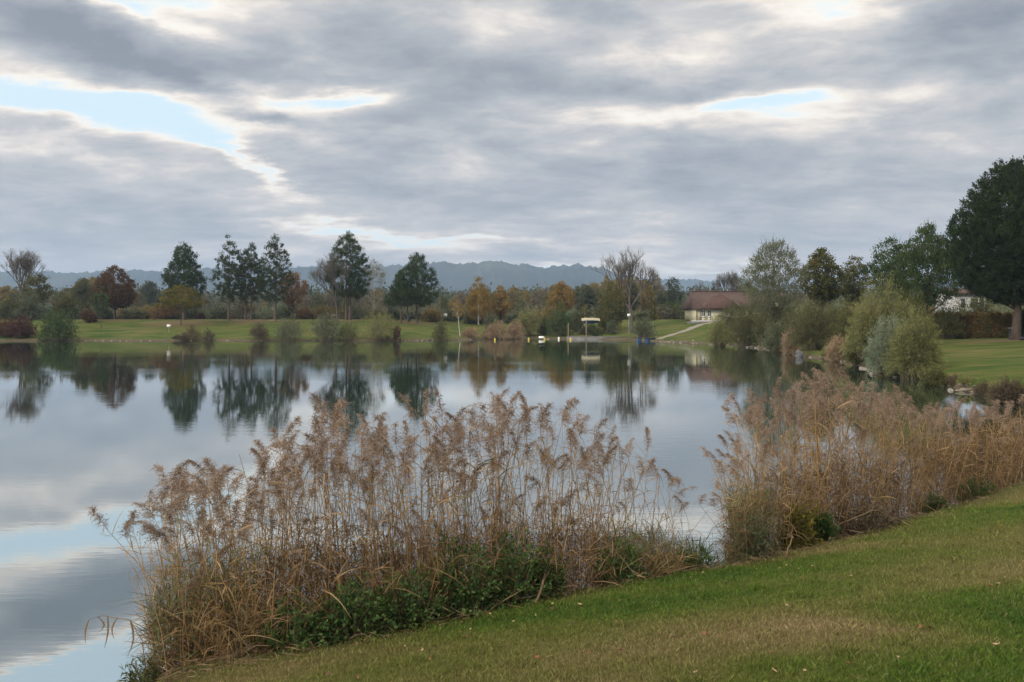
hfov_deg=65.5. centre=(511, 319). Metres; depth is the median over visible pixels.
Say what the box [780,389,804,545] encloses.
reed
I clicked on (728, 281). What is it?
bare tree
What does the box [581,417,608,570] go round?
reed
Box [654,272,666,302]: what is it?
woodland tree
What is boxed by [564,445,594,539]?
reed
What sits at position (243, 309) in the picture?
woodland shrub
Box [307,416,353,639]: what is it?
reed
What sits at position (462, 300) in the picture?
woodland tree
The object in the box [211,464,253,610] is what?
reed
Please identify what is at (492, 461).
reed
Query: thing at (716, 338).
willow bush
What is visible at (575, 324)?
shrub
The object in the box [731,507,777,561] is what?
leafy herb
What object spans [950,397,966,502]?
reed
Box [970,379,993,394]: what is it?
bank weed
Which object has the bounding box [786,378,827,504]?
reed
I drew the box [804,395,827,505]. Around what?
reed
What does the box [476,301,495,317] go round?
woodland shrub
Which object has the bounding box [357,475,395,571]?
reed
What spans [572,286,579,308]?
woodland tree
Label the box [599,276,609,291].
woodland tree
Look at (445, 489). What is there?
reed
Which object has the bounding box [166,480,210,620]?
reed
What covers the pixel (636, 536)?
green undergrowth
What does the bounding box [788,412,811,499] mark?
reed
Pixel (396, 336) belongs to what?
shrub
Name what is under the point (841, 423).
reed
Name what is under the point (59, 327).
shrub
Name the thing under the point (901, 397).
reed
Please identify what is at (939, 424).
reed
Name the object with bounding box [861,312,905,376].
willow bush
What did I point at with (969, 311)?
shrub
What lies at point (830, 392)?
reed
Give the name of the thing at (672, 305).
shrub
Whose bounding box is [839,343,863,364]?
willow bush
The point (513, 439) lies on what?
reed
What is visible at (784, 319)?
willow bush
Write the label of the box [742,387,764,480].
reed
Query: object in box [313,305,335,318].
woodland shrub
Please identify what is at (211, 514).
reed
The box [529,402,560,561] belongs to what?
reed
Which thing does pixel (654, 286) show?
woodland tree
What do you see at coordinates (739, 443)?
reed
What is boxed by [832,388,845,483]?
reed
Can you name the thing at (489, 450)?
reed
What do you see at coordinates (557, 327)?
shrub
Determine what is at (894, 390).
reed
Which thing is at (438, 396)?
reed
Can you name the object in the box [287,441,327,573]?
reed
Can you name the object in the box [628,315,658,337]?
shrub
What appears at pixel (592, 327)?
shrub
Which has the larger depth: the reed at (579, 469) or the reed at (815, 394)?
the reed at (815, 394)
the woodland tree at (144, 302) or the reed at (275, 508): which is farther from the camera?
the woodland tree at (144, 302)
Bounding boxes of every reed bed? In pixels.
[114,412,705,676]
[695,377,1023,561]
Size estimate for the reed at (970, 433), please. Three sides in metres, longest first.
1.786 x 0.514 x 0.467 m
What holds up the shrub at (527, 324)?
on the ground at (976, 361)
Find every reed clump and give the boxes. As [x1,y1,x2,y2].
[461,326,479,337]
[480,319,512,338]
[508,319,524,338]
[780,320,800,354]
[823,331,846,361]
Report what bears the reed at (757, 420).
on the ground at (976, 361)
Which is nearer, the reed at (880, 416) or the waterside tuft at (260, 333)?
the reed at (880, 416)
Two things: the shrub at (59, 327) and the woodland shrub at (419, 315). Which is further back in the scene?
the woodland shrub at (419, 315)
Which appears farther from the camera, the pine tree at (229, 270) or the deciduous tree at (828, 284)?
the pine tree at (229, 270)
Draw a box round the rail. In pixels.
[266,320,302,322]
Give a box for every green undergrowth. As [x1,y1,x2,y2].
[113,514,302,681]
[583,507,727,586]
[712,470,808,565]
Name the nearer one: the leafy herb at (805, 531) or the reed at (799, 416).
the leafy herb at (805, 531)
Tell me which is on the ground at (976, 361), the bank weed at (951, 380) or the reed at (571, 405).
the bank weed at (951, 380)
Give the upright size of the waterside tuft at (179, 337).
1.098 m
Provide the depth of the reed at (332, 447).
8.42 m
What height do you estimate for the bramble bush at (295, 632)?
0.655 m
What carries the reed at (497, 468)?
on the ground at (976, 361)
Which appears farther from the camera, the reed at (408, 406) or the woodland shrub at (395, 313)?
the woodland shrub at (395, 313)
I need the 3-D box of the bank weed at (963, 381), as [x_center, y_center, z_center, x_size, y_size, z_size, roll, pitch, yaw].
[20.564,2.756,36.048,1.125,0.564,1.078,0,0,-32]
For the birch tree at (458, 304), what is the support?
on the ground at (976, 361)
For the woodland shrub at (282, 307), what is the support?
on the ground at (976, 361)
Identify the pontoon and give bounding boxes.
[637,338,654,340]
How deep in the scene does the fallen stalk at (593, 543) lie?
8.83 m
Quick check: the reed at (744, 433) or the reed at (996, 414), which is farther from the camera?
the reed at (996, 414)
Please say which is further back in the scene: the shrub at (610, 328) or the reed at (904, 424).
the shrub at (610, 328)
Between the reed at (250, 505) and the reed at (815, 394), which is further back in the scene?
the reed at (815, 394)
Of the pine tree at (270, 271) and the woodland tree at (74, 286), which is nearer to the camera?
the pine tree at (270, 271)
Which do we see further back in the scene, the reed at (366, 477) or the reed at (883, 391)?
the reed at (883, 391)
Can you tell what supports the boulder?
in the lake water
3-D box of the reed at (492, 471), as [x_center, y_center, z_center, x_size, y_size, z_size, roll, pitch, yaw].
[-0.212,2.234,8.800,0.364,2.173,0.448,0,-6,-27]
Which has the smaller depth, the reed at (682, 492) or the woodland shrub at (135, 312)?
the reed at (682, 492)
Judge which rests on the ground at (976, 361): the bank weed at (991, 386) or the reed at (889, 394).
the bank weed at (991, 386)
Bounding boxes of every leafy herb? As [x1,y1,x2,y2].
[523,541,567,599]
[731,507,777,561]
[778,496,823,550]
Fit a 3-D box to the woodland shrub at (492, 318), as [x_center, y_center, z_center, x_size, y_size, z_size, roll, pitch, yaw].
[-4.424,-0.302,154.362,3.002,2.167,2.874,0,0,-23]
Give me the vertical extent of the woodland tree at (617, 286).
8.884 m
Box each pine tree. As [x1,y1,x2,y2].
[159,242,207,319]
[208,235,245,319]
[233,241,266,319]
[256,233,295,319]
[323,230,371,319]
[381,269,418,322]
[392,251,440,322]
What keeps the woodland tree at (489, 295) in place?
on the ground at (976, 361)
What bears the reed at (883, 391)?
in the lake water
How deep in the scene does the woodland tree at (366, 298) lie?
166.97 m
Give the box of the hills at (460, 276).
[0,260,810,306]
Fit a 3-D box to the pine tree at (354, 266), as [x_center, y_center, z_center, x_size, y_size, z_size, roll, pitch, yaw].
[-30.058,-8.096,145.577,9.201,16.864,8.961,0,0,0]
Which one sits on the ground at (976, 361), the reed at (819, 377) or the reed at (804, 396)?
the reed at (819, 377)
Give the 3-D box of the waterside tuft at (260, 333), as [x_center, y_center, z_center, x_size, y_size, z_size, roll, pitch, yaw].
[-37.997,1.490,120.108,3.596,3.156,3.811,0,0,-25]
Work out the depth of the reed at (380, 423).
7.95 m
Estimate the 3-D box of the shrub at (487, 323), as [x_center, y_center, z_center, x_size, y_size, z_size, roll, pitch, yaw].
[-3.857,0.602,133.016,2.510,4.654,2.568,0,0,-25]
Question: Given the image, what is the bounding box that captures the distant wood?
[1,278,1021,318]
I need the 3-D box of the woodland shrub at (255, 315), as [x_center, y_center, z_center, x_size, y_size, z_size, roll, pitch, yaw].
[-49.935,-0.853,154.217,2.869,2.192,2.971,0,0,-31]
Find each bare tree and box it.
[306,250,348,321]
[590,245,658,331]
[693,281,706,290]
[709,269,740,290]
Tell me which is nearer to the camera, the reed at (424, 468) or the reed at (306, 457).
the reed at (306, 457)
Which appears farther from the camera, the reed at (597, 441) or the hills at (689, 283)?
the hills at (689, 283)
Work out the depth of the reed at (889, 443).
11.94 m
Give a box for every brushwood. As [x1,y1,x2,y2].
[0,300,684,322]
[785,293,1023,318]
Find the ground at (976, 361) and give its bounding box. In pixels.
[0,319,1023,681]
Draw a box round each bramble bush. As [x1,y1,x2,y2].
[247,588,333,653]
[309,571,400,643]
[367,560,447,630]
[414,530,505,620]
[477,528,553,610]
[593,536,649,586]
[916,492,952,514]
[953,474,1000,502]
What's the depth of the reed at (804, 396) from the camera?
10.78 m
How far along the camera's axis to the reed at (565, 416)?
9.50 m
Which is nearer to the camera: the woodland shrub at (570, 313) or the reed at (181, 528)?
the reed at (181, 528)
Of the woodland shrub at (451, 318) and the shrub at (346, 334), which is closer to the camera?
the shrub at (346, 334)
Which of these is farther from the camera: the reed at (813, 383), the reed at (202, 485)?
the reed at (813, 383)
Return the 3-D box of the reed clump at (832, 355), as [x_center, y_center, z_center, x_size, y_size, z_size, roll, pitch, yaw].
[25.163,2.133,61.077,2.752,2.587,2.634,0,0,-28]
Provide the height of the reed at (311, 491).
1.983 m
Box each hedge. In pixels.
[933,310,1021,338]
[1013,309,1023,336]
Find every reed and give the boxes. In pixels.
[84,615,145,664]
[86,505,200,646]
[136,485,178,645]
[139,524,173,627]
[142,525,192,662]
[144,488,166,603]
[148,462,207,647]
[148,463,197,606]
[154,459,194,664]
[154,499,201,626]
[162,471,192,640]
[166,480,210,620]
[166,497,189,611]
[170,478,199,617]
[178,498,230,626]
[180,471,201,614]
[180,495,229,665]
[182,485,221,652]
[182,509,211,571]
[183,472,257,622]
[186,459,209,611]
[192,490,231,585]
[197,468,218,638]
[197,506,213,573]
[199,456,265,621]
[199,465,236,655]
[208,488,231,637]
[209,507,235,577]
[210,494,256,617]
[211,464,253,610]
[212,471,251,657]
[212,501,254,654]
[224,476,273,656]
[226,474,245,590]
[229,499,268,601]
[230,471,251,609]
[233,486,261,644]
[237,453,273,574]
[237,504,281,617]
[238,460,279,582]
[246,472,281,583]
[247,447,276,607]
[249,449,293,614]
[256,454,295,609]
[260,456,286,576]
[263,479,299,617]
[269,452,302,598]
[270,437,300,563]
[271,429,299,592]
[276,416,319,614]
[284,466,320,581]
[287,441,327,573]
[290,453,323,557]
[291,451,340,582]
[293,402,323,593]
[295,424,328,597]
[300,437,348,593]
[302,431,339,563]
[302,438,341,598]
[304,391,347,616]
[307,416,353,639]
[315,409,348,582]
[316,411,353,570]
[321,459,357,572]
[326,442,368,588]
[327,397,366,579]
[327,453,368,584]
[337,453,379,582]
[344,472,382,574]
[346,453,380,576]
[350,422,397,589]
[355,429,441,588]
[356,458,388,588]
[357,413,396,590]
[357,442,386,573]
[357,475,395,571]
[362,433,387,593]
[365,462,403,604]
[369,442,385,567]
[370,411,427,601]
[370,451,409,611]
[371,413,406,538]
[372,425,405,543]
[375,420,416,584]
[376,446,412,568]
[387,434,422,570]
[395,454,417,571]
[397,391,437,570]
[398,434,417,561]
[402,388,451,592]
[406,425,446,611]
[410,456,436,591]
[413,434,451,579]
[419,440,444,564]
[420,420,460,563]
[420,457,448,574]
[424,388,456,567]
[429,445,453,593]
[431,451,449,575]
[431,456,467,577]
[433,434,468,575]
[433,438,456,532]
[433,461,471,584]
[434,400,494,567]
[435,457,482,574]
[438,448,470,559]
[439,466,472,564]
[441,426,472,561]
[443,417,482,588]
[444,411,466,540]
[445,408,475,561]
[449,407,480,536]
[454,423,472,544]
[464,401,503,546]
[466,418,497,545]
[470,435,501,565]
[475,422,512,578]
[476,408,520,574]
[476,422,498,564]
[477,386,510,538]
[481,427,512,572]
[483,405,505,558]
[485,391,505,584]
[485,393,510,557]
[485,397,519,562]
[485,450,513,541]
[486,416,511,509]
[486,457,510,540]
[487,404,538,538]
[493,412,520,555]
[496,391,521,546]
[497,426,520,566]
[498,393,534,538]
[505,428,525,540]
[513,443,533,559]
[515,401,549,551]
[518,417,561,563]
[518,435,547,587]
[526,455,573,563]
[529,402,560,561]
[532,396,577,541]
[533,403,574,582]
[534,443,571,568]
[534,453,568,532]
[536,412,566,554]
[538,445,556,555]
[542,454,555,554]
[552,398,579,549]
[559,412,586,548]
[559,421,597,581]
[560,431,607,560]
[561,430,578,576]
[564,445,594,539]
[578,445,594,544]
[578,449,616,578]
[580,464,599,574]
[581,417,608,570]
[587,457,624,567]
[590,439,609,530]
[592,445,616,534]
[598,424,618,524]
[606,434,619,541]
[608,477,638,536]
[614,426,653,546]
[614,443,636,554]
[646,460,673,551]
[647,475,685,553]
[652,468,674,563]
[656,486,698,550]
[672,495,694,552]
[698,445,724,496]
[712,459,739,553]
[717,434,737,522]
[718,442,753,565]
[721,391,761,502]
[721,429,747,531]
[723,460,749,526]
[729,394,751,487]
[729,433,749,561]
[731,413,761,479]
[732,404,756,538]
[741,415,771,499]
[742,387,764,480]
[743,414,767,468]
[748,418,783,512]
[749,390,777,488]
[749,393,770,551]
[752,418,794,510]
[753,405,772,480]
[765,413,781,487]
[767,376,795,523]
[768,397,786,489]
[770,389,790,507]
[771,387,796,504]
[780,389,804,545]
[780,412,802,499]
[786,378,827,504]
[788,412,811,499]
[793,382,814,472]
[794,409,821,506]
[795,388,817,542]
[795,391,813,494]
[800,371,814,505]
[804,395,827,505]
[809,372,827,494]
[809,378,837,514]
[811,368,842,535]
[813,371,832,502]
[817,401,840,508]
[822,373,846,501]
[824,392,868,497]
[827,387,846,524]
[830,395,846,501]
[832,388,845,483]
[833,369,855,507]
[842,382,883,521]
[843,400,871,495]
[855,386,879,500]
[855,404,877,508]
[865,385,899,497]
[868,388,887,488]
[869,392,883,489]
[869,409,892,505]
[870,394,907,514]
[872,393,891,485]
[874,401,897,512]
[874,420,901,513]
[878,397,902,497]
[881,384,900,491]
[886,391,905,488]
[888,412,903,519]
[894,410,911,473]
[900,406,914,505]
[900,422,939,514]
[902,419,924,502]
[906,417,919,469]
[911,415,929,501]
[917,437,966,507]
[919,407,953,501]
[920,402,943,485]
[934,418,966,492]
[943,400,960,475]
[948,397,963,463]
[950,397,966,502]
[956,410,981,483]
[960,410,982,501]
[974,414,1010,473]
[981,405,1006,475]
[985,409,998,458]
[998,404,1012,481]
[1017,394,1023,459]
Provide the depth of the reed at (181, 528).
8.06 m
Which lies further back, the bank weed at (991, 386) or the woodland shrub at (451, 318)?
the woodland shrub at (451, 318)
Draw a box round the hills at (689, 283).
[634,276,962,294]
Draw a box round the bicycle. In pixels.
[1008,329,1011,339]
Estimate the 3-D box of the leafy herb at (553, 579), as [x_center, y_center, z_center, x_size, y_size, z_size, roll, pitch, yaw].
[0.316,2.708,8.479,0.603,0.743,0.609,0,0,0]
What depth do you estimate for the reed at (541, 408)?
9.14 m
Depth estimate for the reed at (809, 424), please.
12.08 m
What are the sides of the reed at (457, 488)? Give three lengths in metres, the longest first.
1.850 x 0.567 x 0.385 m
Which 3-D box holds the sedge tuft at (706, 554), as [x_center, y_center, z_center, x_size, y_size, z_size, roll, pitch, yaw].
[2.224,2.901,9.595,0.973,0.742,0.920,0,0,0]
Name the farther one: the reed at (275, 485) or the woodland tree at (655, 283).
the woodland tree at (655, 283)
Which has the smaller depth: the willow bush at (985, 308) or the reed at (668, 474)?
the reed at (668, 474)
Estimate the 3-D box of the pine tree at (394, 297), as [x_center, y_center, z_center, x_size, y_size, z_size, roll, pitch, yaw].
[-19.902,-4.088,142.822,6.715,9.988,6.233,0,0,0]
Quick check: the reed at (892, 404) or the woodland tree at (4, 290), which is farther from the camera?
the woodland tree at (4, 290)
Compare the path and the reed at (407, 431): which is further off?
the path
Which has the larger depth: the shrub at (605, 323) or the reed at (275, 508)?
the shrub at (605, 323)
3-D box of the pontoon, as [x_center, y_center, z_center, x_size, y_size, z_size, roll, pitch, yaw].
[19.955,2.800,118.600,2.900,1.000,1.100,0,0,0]
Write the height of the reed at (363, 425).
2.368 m
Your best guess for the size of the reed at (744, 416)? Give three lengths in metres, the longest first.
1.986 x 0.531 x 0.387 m
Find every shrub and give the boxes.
[0,294,24,319]
[0,318,12,337]
[2,314,39,337]
[10,287,45,319]
[32,302,52,319]
[36,307,81,340]
[49,289,79,318]
[60,303,80,318]
[71,298,93,318]
[78,307,97,321]
[90,303,116,318]
[98,311,118,318]
[118,306,146,318]
[139,304,154,318]
[148,303,181,318]
[165,312,180,318]
[181,305,208,318]
[194,312,205,318]
[205,301,234,318]
[230,296,255,318]
[247,311,261,318]
[260,306,274,318]
[272,301,286,318]
[273,314,306,340]
[281,304,299,318]
[293,305,317,318]
[306,310,343,340]
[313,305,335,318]
[331,307,344,318]
[337,321,360,339]
[347,301,364,318]
[358,307,402,339]
[362,307,371,318]
[370,308,384,318]
[384,306,404,319]
[393,325,401,340]
[396,305,412,318]
[405,306,423,318]
[421,308,441,321]
[431,319,450,340]
[443,306,459,320]
[455,306,471,319]
[463,311,487,323]
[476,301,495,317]
[483,310,491,336]
[486,314,496,322]
[501,313,516,321]
[511,311,522,322]
[512,303,543,335]
[533,311,542,322]
[536,313,551,334]
[538,301,560,323]
[545,300,574,336]
[562,307,581,323]
[569,310,583,331]
[576,323,605,334]
[591,331,601,335]
[597,310,620,329]
[605,320,618,333]
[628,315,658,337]
[632,311,646,320]
[636,309,659,320]
[656,305,675,318]
[657,300,681,318]
[673,310,684,318]
[676,297,686,309]
[819,347,829,357]
[962,295,986,313]
[984,374,1023,403]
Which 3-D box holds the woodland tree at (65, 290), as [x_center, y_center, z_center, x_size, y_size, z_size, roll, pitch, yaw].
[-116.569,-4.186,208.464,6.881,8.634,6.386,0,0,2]
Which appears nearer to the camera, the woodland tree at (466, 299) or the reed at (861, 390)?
the reed at (861, 390)
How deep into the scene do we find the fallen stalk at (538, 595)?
8.30 m
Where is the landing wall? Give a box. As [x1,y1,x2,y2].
[566,336,630,338]
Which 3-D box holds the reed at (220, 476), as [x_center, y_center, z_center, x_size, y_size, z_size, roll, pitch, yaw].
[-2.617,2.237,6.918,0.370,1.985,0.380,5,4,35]
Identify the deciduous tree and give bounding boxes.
[0,247,46,300]
[20,272,55,305]
[87,264,138,318]
[153,284,204,324]
[277,272,309,318]
[489,285,510,323]
[546,281,575,314]
[592,277,628,328]
[661,276,685,304]
[736,283,756,290]
[794,247,848,315]
[835,254,872,307]
[857,234,914,304]
[888,218,963,320]
[941,154,1023,339]
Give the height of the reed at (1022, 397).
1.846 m
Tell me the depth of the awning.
133.79 m
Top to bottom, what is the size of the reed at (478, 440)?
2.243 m
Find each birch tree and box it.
[355,255,387,310]
[450,299,464,335]
[466,276,492,324]
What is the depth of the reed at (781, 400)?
11.95 m
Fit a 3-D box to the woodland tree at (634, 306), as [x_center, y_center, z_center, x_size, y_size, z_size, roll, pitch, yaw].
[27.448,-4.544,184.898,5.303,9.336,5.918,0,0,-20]
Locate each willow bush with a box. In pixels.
[703,313,734,345]
[711,298,748,330]
[725,298,758,346]
[737,299,770,341]
[748,300,781,345]
[759,316,785,351]
[772,304,811,342]
[784,296,839,350]
[819,302,847,344]
[827,295,865,346]
[836,271,914,359]
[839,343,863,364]
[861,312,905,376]
[877,305,949,378]
[884,289,938,338]
[929,301,965,339]
[953,295,971,314]
[967,295,992,325]
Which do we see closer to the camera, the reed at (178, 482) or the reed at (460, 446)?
the reed at (178, 482)
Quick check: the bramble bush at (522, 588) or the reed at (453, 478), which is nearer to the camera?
the bramble bush at (522, 588)
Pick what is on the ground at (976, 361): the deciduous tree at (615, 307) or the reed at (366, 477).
the deciduous tree at (615, 307)
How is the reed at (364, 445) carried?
on the ground at (976, 361)
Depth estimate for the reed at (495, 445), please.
10.07 m
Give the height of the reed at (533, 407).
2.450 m
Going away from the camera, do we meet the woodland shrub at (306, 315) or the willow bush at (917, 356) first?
the willow bush at (917, 356)
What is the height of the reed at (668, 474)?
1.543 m
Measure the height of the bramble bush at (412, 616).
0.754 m
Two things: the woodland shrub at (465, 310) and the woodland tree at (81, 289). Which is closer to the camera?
the woodland shrub at (465, 310)
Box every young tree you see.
[89,285,109,328]
[581,304,588,317]
[648,293,657,320]
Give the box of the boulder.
[795,350,803,356]
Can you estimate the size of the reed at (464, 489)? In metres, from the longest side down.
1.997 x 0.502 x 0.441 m
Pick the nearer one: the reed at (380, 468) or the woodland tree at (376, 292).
the reed at (380, 468)
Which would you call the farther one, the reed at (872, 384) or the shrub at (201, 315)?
the shrub at (201, 315)
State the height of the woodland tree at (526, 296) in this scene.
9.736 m
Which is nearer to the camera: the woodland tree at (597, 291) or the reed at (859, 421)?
the reed at (859, 421)
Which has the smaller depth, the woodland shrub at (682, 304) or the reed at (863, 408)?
the reed at (863, 408)
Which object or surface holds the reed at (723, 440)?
in the lake water
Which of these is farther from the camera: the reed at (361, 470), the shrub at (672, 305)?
the shrub at (672, 305)
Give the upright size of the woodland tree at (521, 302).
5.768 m
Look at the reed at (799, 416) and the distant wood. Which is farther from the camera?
the distant wood
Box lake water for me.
[0,339,1023,681]
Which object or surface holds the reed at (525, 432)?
in the lake water
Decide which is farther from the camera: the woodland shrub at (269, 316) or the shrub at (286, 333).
the woodland shrub at (269, 316)
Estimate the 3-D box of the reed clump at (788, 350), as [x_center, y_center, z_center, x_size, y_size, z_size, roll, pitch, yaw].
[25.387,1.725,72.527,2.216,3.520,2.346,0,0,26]
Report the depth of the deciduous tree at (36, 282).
153.41 m
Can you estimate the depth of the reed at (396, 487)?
8.38 m
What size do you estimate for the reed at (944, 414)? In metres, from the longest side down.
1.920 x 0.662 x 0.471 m
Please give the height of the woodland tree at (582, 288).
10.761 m
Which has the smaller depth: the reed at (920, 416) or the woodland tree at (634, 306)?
the reed at (920, 416)
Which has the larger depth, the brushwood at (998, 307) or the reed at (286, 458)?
the brushwood at (998, 307)
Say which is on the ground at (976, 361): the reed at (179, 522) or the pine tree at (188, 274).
the pine tree at (188, 274)
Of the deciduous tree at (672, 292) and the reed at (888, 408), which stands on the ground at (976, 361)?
the deciduous tree at (672, 292)
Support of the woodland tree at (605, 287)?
on the ground at (976, 361)
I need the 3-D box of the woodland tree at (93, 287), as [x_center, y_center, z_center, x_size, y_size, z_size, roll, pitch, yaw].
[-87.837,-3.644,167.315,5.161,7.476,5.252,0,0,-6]
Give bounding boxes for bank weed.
[116,655,165,681]
[939,374,960,386]
[956,374,973,385]
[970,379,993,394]
[986,379,999,396]
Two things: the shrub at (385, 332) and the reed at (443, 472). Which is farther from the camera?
the shrub at (385, 332)
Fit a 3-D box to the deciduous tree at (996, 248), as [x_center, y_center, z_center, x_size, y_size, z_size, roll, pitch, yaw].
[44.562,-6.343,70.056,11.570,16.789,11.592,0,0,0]
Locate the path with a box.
[656,322,713,338]
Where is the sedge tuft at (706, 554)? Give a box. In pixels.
[660,530,730,576]
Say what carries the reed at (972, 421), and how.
on the ground at (976, 361)
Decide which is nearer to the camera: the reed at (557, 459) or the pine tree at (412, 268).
the reed at (557, 459)
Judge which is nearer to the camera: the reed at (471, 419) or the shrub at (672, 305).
the reed at (471, 419)
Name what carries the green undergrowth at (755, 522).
on the ground at (976, 361)
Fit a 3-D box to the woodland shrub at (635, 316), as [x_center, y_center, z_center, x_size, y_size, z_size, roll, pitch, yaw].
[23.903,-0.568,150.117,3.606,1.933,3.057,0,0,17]
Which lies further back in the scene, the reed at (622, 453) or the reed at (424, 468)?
the reed at (622, 453)
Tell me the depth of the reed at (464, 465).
8.34 m
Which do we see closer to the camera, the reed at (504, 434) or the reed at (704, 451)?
the reed at (504, 434)
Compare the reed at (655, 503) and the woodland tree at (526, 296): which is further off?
the woodland tree at (526, 296)
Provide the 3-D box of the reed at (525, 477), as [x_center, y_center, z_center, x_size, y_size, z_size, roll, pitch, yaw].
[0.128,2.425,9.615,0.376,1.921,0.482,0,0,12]
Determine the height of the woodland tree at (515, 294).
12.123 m
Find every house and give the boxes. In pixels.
[681,291,770,323]
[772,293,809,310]
[934,288,985,318]
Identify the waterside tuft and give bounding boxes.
[171,334,193,339]
[182,324,202,339]
[200,328,216,340]
[248,321,271,339]
[917,366,949,385]
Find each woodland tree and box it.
[0,285,18,300]
[49,291,58,303]
[54,288,70,302]
[66,285,83,305]
[68,277,97,308]
[85,286,98,303]
[88,275,109,293]
[130,297,141,308]
[136,293,148,307]
[138,280,159,306]
[151,293,164,308]
[202,295,209,310]
[260,300,268,308]
[299,295,310,309]
[309,294,321,309]
[312,294,326,307]
[324,290,335,309]
[332,295,343,307]
[341,298,353,308]
[351,289,361,307]
[360,296,372,308]
[370,289,383,309]
[379,296,389,311]
[435,296,448,312]
[450,294,464,303]
[455,290,464,307]
[459,294,467,310]
[463,290,477,314]
[477,286,497,310]
[504,297,512,315]
[507,286,522,310]
[514,298,527,312]
[519,290,531,312]
[527,287,542,309]
[535,286,549,313]
[540,285,557,313]
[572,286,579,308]
[574,283,589,308]
[575,285,599,315]
[589,281,601,296]
[593,288,604,308]
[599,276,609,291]
[601,279,613,297]
[604,278,634,310]
[604,282,624,305]
[622,277,638,311]
[624,281,640,312]
[635,279,657,312]
[639,281,658,310]
[648,281,663,303]
[653,290,670,311]
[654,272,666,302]
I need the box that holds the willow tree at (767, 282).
[733,233,811,330]
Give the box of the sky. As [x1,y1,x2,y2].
[0,0,1023,284]
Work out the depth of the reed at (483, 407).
7.89 m
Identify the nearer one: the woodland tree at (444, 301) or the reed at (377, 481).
the reed at (377, 481)
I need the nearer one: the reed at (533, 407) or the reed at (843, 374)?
the reed at (533, 407)
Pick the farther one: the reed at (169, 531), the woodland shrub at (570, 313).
the woodland shrub at (570, 313)
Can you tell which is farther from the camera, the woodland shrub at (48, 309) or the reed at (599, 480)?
the woodland shrub at (48, 309)
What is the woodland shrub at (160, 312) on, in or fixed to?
on the ground at (976, 361)
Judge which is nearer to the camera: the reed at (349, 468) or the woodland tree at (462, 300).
the reed at (349, 468)
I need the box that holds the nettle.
[806,508,842,543]
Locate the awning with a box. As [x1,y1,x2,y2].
[581,318,599,333]
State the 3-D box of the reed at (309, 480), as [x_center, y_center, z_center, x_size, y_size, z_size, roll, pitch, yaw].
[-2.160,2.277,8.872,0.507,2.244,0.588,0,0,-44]
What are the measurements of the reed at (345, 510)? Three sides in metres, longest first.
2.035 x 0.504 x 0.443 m
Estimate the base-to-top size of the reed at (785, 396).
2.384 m
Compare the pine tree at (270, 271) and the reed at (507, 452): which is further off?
the pine tree at (270, 271)
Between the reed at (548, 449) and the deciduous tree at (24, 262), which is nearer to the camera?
the reed at (548, 449)
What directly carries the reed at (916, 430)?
in the lake water
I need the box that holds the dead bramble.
[832,494,902,538]
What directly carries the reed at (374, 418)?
in the lake water
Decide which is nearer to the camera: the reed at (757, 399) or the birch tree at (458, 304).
the reed at (757, 399)
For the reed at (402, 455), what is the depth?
8.06 m
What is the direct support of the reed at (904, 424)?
in the lake water
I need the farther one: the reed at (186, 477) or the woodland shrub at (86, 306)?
the woodland shrub at (86, 306)
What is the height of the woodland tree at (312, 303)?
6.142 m
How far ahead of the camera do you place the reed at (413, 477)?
9.02 m
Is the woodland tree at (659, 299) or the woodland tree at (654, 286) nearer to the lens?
the woodland tree at (659, 299)
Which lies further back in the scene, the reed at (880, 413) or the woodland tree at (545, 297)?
the woodland tree at (545, 297)
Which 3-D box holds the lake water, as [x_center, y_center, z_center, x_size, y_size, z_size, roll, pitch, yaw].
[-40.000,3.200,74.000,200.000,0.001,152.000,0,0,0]
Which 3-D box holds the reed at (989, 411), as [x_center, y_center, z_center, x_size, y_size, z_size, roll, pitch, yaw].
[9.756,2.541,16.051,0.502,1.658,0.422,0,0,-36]
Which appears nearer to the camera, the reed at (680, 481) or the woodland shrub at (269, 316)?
the reed at (680, 481)
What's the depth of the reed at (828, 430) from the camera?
11.96 m
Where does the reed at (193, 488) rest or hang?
on the ground at (976, 361)
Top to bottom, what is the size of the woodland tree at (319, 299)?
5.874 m
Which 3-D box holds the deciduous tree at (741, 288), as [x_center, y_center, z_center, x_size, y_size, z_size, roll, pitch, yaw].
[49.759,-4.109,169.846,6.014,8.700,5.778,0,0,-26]
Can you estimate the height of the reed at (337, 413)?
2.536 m
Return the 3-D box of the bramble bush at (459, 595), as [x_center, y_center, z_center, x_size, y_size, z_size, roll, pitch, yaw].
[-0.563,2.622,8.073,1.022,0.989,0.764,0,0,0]
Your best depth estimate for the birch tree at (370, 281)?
150.72 m
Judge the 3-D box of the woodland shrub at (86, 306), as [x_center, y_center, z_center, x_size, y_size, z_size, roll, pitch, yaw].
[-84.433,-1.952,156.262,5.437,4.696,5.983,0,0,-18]
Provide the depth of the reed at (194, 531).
7.94 m
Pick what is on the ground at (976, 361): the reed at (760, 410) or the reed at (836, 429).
the reed at (760, 410)
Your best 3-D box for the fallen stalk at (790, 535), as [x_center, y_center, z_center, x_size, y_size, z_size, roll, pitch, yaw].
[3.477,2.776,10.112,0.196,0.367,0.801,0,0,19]
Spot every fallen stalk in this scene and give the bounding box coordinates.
[216,637,340,661]
[332,569,381,640]
[423,536,450,624]
[532,539,556,603]
[557,523,639,580]
[579,545,647,580]
[778,527,793,555]
[839,510,910,525]
[846,467,904,523]

